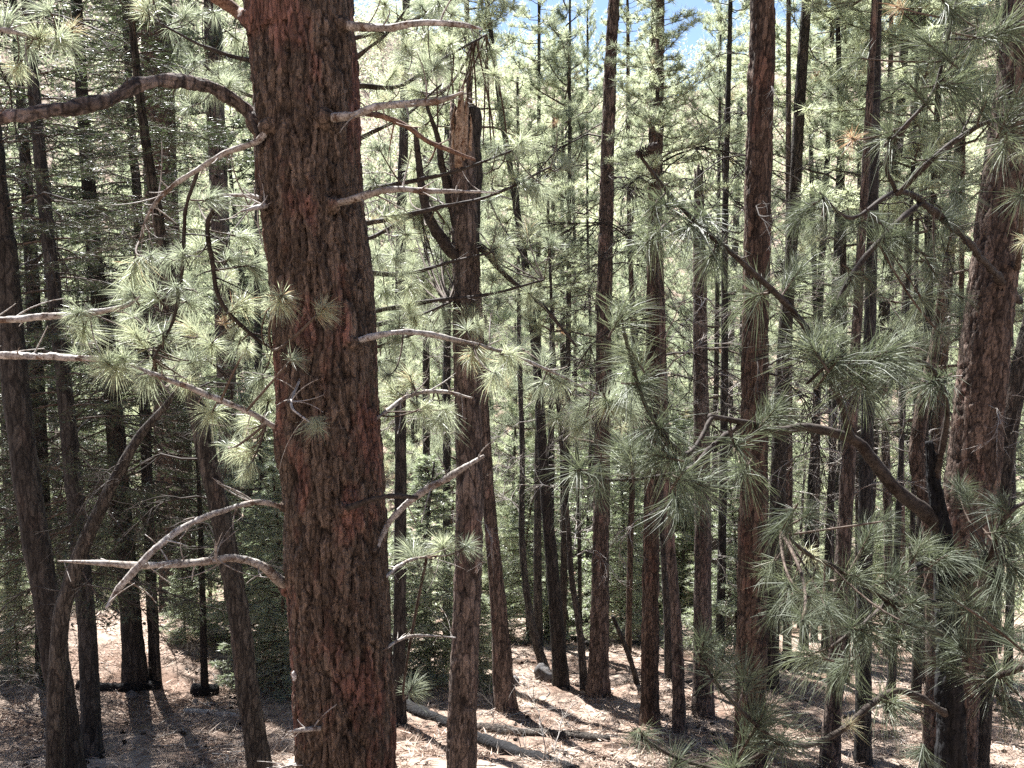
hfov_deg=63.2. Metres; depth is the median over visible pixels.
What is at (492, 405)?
fir tree
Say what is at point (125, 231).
pine tree
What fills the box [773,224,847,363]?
pine tree
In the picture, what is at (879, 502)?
fir tree
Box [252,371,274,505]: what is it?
pine tree
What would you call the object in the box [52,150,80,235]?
pine tree
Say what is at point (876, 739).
dry brush
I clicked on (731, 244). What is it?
pine tree
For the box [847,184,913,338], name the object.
pine tree
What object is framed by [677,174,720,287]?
pine tree
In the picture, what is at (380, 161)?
pine tree
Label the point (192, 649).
dry brush
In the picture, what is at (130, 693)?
boulder
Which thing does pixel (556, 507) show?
fir tree
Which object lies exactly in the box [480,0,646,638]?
pine tree
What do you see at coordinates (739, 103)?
pine tree
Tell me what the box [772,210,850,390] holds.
pine tree
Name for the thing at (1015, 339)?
pine tree
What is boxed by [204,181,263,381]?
pine tree
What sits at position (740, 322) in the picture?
pine tree
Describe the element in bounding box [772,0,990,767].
pine tree
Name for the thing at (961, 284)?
pine tree
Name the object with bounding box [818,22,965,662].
pine tree
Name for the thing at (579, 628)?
pine tree
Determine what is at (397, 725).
fallen cones
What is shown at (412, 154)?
pine tree
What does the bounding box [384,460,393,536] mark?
pine tree
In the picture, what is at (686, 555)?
fir tree
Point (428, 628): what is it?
fir sapling
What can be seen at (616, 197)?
pine tree
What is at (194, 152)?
pine tree
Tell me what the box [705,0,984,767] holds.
pine tree
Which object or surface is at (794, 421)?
fir tree
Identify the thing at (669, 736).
needle litter
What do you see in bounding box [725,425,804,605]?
fir tree
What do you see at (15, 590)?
fir sapling
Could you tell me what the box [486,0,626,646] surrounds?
pine tree
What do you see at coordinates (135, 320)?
pine tree
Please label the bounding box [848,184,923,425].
pine tree
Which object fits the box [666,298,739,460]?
pine tree
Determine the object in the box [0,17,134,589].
fir tree
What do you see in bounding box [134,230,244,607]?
fir tree
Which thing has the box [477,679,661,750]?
fallen log
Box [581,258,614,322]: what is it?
pine tree
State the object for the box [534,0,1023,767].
pine tree
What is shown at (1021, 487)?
pine tree
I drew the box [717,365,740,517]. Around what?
pine tree
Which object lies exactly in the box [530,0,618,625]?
pine tree
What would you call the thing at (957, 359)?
pine tree
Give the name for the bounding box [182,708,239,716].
fallen log
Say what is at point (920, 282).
pine tree
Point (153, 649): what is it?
fir tree
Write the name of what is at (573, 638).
fallen log
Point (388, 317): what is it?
pine tree
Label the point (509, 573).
fir sapling
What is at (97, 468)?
pine tree
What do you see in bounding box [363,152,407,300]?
pine tree
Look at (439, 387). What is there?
pine tree
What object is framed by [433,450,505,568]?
pine tree
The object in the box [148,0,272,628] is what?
pine tree
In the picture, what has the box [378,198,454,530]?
pine tree
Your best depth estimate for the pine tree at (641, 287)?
66.59 m
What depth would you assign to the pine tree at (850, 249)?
82.48 m
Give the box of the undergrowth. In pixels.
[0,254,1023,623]
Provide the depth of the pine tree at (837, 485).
27.35 m
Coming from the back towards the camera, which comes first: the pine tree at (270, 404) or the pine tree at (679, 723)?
the pine tree at (270, 404)
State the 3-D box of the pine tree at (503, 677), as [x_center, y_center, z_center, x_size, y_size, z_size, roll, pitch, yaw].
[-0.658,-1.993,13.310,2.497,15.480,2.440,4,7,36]
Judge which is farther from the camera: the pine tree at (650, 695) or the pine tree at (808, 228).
the pine tree at (808, 228)
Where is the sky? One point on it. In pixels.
(694, 35)
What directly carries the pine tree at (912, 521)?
on the ground at (170, 674)
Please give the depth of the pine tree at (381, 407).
52.71 m
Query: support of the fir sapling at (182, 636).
on the ground at (170, 674)
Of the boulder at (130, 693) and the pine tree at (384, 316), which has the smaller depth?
the boulder at (130, 693)
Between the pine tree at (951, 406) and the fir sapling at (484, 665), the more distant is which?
the pine tree at (951, 406)
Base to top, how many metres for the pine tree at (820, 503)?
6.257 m
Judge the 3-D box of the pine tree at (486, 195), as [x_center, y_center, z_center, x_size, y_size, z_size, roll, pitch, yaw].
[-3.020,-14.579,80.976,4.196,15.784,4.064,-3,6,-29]
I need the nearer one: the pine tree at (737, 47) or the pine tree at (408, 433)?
the pine tree at (737, 47)
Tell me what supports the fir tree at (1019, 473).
on the ground at (170, 674)
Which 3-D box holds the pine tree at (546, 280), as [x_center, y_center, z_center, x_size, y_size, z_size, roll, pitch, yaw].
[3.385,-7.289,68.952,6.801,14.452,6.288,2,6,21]
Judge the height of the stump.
0.314 m
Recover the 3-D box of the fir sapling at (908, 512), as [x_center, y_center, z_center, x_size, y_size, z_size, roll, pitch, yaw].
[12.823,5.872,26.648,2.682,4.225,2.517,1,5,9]
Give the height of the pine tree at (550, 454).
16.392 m
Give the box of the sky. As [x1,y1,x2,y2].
[354,0,985,96]
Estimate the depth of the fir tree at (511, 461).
41.08 m
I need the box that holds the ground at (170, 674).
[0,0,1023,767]
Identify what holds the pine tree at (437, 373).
on the ground at (170, 674)
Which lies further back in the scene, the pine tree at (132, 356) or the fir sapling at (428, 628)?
the pine tree at (132, 356)
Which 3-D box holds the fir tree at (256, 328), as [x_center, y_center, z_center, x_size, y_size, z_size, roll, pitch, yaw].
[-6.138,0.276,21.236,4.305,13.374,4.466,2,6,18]
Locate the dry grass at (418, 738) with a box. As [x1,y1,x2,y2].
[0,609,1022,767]
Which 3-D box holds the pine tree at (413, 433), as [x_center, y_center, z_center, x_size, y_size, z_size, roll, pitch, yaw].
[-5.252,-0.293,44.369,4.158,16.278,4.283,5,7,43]
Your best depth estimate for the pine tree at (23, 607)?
26.81 m
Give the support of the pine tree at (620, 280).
on the ground at (170, 674)
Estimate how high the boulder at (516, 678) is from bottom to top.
0.254 m
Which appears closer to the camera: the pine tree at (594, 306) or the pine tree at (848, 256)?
the pine tree at (594, 306)
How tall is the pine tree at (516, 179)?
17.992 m
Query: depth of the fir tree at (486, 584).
30.36 m
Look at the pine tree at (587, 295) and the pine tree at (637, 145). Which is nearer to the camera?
the pine tree at (587, 295)
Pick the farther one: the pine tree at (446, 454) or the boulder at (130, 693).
the pine tree at (446, 454)
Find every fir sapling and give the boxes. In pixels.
[0,553,44,688]
[158,547,219,646]
[181,380,289,659]
[208,461,292,702]
[388,453,490,689]
[388,525,450,693]
[478,593,492,694]
[481,457,578,645]
[568,441,690,642]
[661,457,794,659]
[793,504,854,624]
[872,508,915,618]
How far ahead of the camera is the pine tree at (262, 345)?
48.01 m
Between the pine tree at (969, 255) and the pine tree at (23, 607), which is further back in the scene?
the pine tree at (969, 255)
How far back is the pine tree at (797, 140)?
14.45 m
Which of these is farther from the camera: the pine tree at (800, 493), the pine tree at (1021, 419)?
the pine tree at (1021, 419)
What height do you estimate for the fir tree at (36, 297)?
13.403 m
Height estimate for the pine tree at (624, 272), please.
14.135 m
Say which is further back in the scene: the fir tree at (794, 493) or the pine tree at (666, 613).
the fir tree at (794, 493)
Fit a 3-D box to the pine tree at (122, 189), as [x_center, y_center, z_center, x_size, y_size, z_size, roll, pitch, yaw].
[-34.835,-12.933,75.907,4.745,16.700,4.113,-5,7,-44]
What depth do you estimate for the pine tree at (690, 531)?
30.16 m
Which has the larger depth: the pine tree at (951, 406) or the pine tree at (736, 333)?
the pine tree at (736, 333)
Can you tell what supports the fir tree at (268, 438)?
on the ground at (170, 674)
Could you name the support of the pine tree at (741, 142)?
on the ground at (170, 674)
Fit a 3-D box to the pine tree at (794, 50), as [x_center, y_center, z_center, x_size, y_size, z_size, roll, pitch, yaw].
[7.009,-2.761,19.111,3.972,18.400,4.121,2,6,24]
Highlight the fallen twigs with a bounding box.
[0,612,1023,767]
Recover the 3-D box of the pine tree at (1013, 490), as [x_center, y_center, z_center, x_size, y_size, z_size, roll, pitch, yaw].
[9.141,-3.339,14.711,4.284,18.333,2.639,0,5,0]
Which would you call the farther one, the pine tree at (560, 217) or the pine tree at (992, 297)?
the pine tree at (560, 217)
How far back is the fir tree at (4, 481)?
19.19 m
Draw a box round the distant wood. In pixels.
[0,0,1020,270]
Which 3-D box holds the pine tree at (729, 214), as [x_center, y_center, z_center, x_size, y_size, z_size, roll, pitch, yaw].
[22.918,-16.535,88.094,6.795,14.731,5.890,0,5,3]
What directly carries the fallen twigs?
on the ground at (170, 674)
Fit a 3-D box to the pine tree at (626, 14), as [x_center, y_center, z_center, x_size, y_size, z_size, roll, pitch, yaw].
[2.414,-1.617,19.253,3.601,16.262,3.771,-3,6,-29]
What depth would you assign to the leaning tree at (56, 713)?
7.59 m
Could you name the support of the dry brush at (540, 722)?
on the ground at (170, 674)
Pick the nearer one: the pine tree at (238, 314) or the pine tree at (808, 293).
the pine tree at (238, 314)
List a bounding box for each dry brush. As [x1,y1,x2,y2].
[0,625,71,711]
[160,613,254,663]
[476,670,585,767]
[659,683,706,721]
[841,699,920,748]
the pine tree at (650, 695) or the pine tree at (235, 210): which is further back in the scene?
the pine tree at (235, 210)
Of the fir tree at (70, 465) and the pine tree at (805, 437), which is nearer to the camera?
the fir tree at (70, 465)
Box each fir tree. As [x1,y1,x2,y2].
[0,0,175,678]
[0,0,249,758]
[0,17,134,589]
[0,88,113,612]
[0,174,157,588]
[1,0,253,683]
[20,0,258,682]
[44,251,135,569]
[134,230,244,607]
[151,351,258,686]
[177,134,279,629]
[217,408,283,599]
[385,499,411,592]
[420,446,519,607]
[451,372,517,520]
[482,443,575,609]
[483,431,533,547]
[505,337,680,631]
[557,376,641,561]
[572,350,693,601]
[619,410,736,623]
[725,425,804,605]
[732,419,822,586]
[850,463,915,605]
[1015,462,1023,553]
[1016,453,1023,515]
[1016,455,1023,513]
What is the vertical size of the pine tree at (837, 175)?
16.251 m
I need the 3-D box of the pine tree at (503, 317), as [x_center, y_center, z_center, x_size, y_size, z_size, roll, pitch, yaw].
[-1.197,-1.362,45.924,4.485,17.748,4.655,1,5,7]
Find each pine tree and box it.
[0,0,154,401]
[0,0,198,767]
[0,0,662,767]
[0,425,63,616]
[7,140,38,245]
[10,190,44,314]
[13,0,282,767]
[15,163,68,397]
[18,348,157,605]
[40,258,68,409]
[41,182,109,304]
[43,207,138,600]
[46,262,151,473]
[50,136,80,248]
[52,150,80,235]
[52,333,158,612]
[73,0,254,618]
[99,165,129,259]
[100,267,152,502]
[102,154,147,275]
[105,172,150,427]
[106,153,143,253]
[109,226,187,499]
[123,0,582,400]
[142,365,258,600]
[147,208,237,493]
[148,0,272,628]
[176,147,193,225]
[176,155,197,277]
[177,139,209,229]
[178,46,273,602]
[179,192,209,341]
[182,187,213,323]
[191,305,265,501]
[191,327,243,509]
[203,227,260,462]
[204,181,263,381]
[228,179,267,303]
[233,210,266,363]
[236,258,273,445]
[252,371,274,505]
[357,0,490,723]
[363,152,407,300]
[364,145,397,302]
[369,242,385,359]
[374,249,422,454]
[376,0,552,713]
[376,228,434,503]
[376,338,390,439]
[378,0,503,637]
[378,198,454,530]
[378,264,413,319]
[378,320,442,460]
[379,253,452,537]
[380,0,517,661]
[380,302,511,585]
[380,413,393,544]
[381,96,511,629]
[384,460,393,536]
[388,182,489,557]
[395,152,418,261]
[406,315,454,490]
[407,127,441,210]
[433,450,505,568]
[447,0,621,687]
[453,72,591,667]
[454,359,574,610]
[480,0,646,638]
[480,189,489,281]
[480,203,528,399]
[481,0,808,726]
[481,153,498,290]
[481,246,524,429]
[484,0,741,698]
[485,209,546,400]
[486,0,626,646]
[488,255,530,459]
[493,7,596,639]
[493,188,630,689]
[494,259,557,431]
[500,120,532,263]
[500,449,533,565]
[503,38,659,618]
[511,62,599,635]
[514,202,591,510]
[517,274,589,463]
[529,159,577,280]
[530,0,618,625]
[531,310,589,485]
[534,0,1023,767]
[535,213,571,346]
[537,0,787,735]
[542,210,638,553]
[544,218,624,428]
[546,258,629,479]
[559,0,691,653]
[565,220,593,310]
[572,25,738,682]
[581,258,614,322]
[590,148,634,297]
[611,0,886,767]
[612,219,687,546]
[612,241,643,415]
[613,144,647,276]
[613,211,644,326]
[614,194,686,336]
[616,102,648,217]
[617,230,673,359]
[620,237,675,366]
[642,0,807,632]
[642,321,736,573]
[660,0,800,657]
[664,173,714,322]
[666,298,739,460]
[668,0,807,639]
[669,238,709,306]
[670,0,817,578]
[672,240,720,371]
[675,353,738,575]
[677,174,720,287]
[682,93,783,549]
[684,0,907,691]
[684,219,742,371]
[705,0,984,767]
[705,174,743,264]
[709,0,855,670]
[713,206,743,302]
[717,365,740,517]
[719,221,768,435]
[719,263,797,405]
[729,0,968,655]
[733,256,828,453]
[734,0,911,650]
[739,160,784,270]
[740,20,908,644]
[768,12,925,683]
[768,287,910,585]
[768,418,853,627]
[769,17,907,640]
[769,36,895,640]
[770,0,1023,767]
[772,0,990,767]
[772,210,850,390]
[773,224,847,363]
[783,174,833,308]
[792,191,852,365]
[793,0,1004,715]
[793,385,828,500]
[793,447,827,583]
[799,268,1015,678]
[801,170,832,298]
[804,0,1023,702]
[810,1,956,655]
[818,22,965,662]
[822,429,878,560]
[824,0,1002,682]
[829,185,865,311]
[845,182,855,264]
[846,234,896,427]
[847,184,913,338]
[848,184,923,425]
[853,43,956,634]
[855,15,1005,566]
[859,45,956,651]
[874,403,912,576]
[877,238,921,430]
[878,3,1023,615]
[879,251,969,449]
[880,343,1004,593]
[882,342,953,508]
[893,233,952,387]
[894,222,923,284]
[912,156,969,240]
[915,0,1023,684]
[935,275,967,408]
[948,253,1021,428]
[953,239,973,357]
[965,189,979,283]
[977,316,1023,767]
[1013,306,1023,511]
[1014,261,1023,455]
[1014,266,1023,345]
[1015,416,1023,563]
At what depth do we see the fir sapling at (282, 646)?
14.74 m
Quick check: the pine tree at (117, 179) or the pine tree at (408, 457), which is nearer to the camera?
the pine tree at (408, 457)
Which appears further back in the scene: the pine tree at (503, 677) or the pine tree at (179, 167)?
the pine tree at (179, 167)
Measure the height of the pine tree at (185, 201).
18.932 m
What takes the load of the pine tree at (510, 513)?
on the ground at (170, 674)
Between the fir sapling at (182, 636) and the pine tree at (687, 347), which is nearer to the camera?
the fir sapling at (182, 636)
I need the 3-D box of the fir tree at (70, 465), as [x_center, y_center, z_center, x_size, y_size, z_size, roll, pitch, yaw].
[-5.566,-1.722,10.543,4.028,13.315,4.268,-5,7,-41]
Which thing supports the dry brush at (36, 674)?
on the ground at (170, 674)
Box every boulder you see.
[125,690,137,698]
[514,675,519,685]
[534,663,551,681]
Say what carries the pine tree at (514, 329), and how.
on the ground at (170, 674)
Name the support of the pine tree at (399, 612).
on the ground at (170, 674)
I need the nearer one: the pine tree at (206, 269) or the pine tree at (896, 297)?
the pine tree at (206, 269)
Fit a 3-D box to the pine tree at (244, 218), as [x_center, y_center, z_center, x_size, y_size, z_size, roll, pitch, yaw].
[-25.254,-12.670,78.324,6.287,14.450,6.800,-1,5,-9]
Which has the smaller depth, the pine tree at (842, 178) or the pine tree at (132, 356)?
the pine tree at (842, 178)
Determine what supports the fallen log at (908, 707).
on the ground at (170, 674)
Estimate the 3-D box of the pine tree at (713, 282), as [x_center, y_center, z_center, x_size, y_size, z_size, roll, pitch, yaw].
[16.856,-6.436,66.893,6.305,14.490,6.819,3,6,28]
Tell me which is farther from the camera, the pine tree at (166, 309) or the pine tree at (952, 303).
the pine tree at (952, 303)
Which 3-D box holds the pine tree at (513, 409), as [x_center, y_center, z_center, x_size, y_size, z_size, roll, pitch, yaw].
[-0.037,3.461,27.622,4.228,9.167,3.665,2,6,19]
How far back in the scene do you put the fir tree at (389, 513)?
27.49 m
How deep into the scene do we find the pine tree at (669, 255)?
56.92 m
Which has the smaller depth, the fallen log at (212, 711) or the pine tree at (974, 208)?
the fallen log at (212, 711)
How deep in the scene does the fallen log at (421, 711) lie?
11.71 m
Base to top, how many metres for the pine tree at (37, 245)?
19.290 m
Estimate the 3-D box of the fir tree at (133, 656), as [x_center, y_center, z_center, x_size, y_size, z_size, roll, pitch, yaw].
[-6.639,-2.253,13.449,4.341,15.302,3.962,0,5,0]
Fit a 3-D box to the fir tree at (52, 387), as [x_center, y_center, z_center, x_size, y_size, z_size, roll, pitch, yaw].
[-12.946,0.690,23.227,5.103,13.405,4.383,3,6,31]
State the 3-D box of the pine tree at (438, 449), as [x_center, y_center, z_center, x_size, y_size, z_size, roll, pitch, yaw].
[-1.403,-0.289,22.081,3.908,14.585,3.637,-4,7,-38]
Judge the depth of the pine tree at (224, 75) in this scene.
6.79 m
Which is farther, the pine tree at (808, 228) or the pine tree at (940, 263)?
the pine tree at (808, 228)
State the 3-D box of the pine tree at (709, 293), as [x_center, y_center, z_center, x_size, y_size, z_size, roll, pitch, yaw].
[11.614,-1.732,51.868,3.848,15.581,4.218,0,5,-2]
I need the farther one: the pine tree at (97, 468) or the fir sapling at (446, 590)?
the pine tree at (97, 468)
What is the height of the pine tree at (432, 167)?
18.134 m
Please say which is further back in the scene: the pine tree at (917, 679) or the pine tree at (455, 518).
the pine tree at (455, 518)
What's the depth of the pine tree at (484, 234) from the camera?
69.76 m
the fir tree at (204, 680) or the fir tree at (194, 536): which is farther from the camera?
the fir tree at (194, 536)
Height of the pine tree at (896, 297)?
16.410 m
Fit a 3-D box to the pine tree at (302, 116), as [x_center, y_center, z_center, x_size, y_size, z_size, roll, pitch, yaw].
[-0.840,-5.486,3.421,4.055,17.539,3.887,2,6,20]
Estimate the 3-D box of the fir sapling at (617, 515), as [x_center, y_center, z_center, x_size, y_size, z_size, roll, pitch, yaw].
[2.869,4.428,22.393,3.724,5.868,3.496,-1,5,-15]
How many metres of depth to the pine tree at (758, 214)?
9.11 m
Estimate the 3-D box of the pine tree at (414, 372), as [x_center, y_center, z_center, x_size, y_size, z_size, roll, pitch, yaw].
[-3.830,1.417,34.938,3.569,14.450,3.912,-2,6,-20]
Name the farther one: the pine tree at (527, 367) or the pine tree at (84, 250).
the pine tree at (527, 367)
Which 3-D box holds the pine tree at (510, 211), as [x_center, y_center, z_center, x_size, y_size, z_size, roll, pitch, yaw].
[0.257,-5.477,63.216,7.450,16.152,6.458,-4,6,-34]
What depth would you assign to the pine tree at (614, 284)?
46.46 m
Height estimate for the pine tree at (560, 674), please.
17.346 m
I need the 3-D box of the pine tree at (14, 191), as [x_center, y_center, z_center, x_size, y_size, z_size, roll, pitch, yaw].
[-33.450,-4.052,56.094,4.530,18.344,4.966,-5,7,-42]
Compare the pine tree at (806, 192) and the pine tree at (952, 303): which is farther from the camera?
the pine tree at (806, 192)
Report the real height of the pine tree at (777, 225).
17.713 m
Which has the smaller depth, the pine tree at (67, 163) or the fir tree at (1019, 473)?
the fir tree at (1019, 473)
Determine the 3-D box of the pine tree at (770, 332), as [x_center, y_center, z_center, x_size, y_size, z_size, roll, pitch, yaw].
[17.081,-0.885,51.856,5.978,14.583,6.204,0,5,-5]
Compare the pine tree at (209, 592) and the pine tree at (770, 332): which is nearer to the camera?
the pine tree at (209, 592)
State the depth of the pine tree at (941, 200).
88.10 m
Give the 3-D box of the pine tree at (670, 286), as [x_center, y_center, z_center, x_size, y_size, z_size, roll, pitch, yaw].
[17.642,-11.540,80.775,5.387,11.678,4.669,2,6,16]
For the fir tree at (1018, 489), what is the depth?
39.77 m
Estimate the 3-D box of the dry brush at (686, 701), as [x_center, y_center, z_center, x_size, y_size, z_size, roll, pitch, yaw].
[2.787,5.122,13.574,0.811,0.946,2.417,0,5,0]
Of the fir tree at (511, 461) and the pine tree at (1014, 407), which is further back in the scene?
the fir tree at (511, 461)
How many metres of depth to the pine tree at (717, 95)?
20.72 m
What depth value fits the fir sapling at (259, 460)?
17.18 m
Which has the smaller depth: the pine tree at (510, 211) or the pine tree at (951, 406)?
the pine tree at (951, 406)
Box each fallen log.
[75,653,180,697]
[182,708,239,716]
[406,694,588,767]
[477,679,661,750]
[523,630,622,648]
[609,639,640,645]
[612,671,723,691]
[843,704,923,715]
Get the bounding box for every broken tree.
[407,80,582,767]
[664,162,740,718]
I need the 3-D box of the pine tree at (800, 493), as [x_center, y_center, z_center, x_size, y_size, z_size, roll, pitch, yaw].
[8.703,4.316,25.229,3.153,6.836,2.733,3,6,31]
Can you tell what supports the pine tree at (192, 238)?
on the ground at (170, 674)
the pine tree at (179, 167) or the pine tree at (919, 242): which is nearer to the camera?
the pine tree at (919, 242)
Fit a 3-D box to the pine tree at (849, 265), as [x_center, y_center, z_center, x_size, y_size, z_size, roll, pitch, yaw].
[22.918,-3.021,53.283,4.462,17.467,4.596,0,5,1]
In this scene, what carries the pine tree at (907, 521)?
on the ground at (170, 674)
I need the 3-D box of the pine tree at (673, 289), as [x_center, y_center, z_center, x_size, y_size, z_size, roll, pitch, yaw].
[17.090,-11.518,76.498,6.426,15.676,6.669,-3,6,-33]
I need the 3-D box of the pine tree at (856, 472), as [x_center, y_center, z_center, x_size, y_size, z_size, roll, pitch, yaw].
[8.544,-1.684,20.675,3.317,17.365,3.082,4,7,36]
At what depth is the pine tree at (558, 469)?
48.99 m
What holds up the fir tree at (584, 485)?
on the ground at (170, 674)
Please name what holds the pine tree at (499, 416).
on the ground at (170, 674)
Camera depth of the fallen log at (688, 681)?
15.63 m
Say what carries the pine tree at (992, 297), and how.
on the ground at (170, 674)
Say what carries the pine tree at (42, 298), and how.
on the ground at (170, 674)
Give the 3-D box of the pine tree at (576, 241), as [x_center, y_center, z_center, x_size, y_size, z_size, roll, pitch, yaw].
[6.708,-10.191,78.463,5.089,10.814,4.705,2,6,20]
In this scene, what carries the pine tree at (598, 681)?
on the ground at (170, 674)
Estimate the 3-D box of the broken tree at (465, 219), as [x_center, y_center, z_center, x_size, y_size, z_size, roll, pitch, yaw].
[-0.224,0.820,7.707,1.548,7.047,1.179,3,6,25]
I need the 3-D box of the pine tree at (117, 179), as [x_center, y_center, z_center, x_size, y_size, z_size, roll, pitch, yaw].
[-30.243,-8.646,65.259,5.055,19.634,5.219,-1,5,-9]
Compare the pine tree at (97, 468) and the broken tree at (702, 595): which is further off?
the pine tree at (97, 468)
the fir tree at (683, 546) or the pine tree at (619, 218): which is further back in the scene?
the pine tree at (619, 218)
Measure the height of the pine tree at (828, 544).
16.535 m
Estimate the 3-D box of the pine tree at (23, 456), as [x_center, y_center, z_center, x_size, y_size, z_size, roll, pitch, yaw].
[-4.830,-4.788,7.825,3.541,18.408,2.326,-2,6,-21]
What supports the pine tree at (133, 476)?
on the ground at (170, 674)
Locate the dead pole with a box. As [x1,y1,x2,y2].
[611,615,639,684]
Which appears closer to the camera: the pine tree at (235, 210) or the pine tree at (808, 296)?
the pine tree at (235, 210)
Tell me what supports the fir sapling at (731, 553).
on the ground at (170, 674)
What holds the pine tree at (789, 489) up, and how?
on the ground at (170, 674)
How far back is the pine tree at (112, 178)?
86.40 m
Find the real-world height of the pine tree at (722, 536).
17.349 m
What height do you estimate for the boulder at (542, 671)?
0.501 m
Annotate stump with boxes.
[190,683,219,695]
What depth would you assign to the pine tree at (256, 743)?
7.49 m
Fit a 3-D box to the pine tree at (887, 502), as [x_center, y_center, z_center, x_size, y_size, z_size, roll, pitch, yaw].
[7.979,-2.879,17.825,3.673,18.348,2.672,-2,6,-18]
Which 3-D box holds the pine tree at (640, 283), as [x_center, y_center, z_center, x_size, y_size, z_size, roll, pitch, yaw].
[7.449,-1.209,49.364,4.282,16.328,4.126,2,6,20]
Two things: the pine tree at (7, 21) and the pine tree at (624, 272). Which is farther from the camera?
the pine tree at (624, 272)
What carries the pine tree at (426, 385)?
on the ground at (170, 674)
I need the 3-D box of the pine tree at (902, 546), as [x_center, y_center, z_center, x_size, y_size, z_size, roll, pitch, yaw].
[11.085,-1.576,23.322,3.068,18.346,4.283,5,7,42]
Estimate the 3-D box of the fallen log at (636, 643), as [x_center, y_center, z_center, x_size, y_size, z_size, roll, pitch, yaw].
[2.900,6.750,21.684,1.276,0.330,0.268,3,6,31]
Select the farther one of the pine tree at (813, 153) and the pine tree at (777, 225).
the pine tree at (777, 225)
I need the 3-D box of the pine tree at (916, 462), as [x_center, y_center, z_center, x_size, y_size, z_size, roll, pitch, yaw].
[5.075,1.753,10.316,2.665,6.327,1.420,0,5,0]
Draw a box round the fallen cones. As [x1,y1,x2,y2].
[1,612,1023,767]
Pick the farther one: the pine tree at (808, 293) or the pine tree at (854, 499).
the pine tree at (808, 293)
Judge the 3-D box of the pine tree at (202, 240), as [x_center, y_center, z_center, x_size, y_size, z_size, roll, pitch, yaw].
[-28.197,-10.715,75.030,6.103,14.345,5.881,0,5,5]
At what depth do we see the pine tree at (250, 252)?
68.21 m
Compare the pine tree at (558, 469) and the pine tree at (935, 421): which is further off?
the pine tree at (558, 469)
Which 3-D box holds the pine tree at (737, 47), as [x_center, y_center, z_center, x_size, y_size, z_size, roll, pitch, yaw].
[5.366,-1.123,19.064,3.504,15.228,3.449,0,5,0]
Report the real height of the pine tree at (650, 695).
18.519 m
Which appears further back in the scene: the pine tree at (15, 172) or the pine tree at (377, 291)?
the pine tree at (15, 172)
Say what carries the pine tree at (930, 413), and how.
on the ground at (170, 674)
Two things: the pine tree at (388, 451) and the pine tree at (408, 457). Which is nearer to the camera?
the pine tree at (388, 451)
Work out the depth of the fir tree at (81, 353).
34.45 m
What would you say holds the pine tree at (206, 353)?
on the ground at (170, 674)
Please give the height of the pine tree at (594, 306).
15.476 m
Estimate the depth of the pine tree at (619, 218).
70.14 m
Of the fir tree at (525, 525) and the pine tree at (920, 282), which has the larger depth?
the pine tree at (920, 282)
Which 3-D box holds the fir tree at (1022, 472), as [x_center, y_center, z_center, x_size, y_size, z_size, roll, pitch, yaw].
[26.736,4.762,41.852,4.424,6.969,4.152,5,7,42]
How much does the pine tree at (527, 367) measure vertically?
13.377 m
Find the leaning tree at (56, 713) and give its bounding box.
[0,374,195,767]
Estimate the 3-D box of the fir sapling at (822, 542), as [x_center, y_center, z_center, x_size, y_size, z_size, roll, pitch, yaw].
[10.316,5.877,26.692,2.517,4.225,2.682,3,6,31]
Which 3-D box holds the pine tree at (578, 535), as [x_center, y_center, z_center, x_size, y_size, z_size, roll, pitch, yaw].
[1.718,-0.838,21.237,3.454,15.536,3.232,-4,7,-37]
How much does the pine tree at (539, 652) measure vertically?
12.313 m
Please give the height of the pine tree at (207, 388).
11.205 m
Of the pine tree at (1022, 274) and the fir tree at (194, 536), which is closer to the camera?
the fir tree at (194, 536)
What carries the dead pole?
on the ground at (170, 674)
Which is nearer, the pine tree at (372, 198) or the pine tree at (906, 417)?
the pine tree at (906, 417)
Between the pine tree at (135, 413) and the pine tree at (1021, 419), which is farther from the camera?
the pine tree at (1021, 419)
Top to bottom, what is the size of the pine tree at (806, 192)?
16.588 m
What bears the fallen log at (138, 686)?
on the ground at (170, 674)
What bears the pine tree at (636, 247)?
on the ground at (170, 674)
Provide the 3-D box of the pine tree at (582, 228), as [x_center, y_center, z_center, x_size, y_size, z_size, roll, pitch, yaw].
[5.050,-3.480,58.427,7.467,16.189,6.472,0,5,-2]
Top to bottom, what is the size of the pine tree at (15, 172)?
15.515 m
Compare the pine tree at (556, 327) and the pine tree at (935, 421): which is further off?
the pine tree at (556, 327)
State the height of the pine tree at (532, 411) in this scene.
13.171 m
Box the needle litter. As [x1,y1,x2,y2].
[0,610,1023,767]
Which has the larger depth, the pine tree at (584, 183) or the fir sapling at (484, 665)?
the pine tree at (584, 183)
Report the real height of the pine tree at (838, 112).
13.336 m
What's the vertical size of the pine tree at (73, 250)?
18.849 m

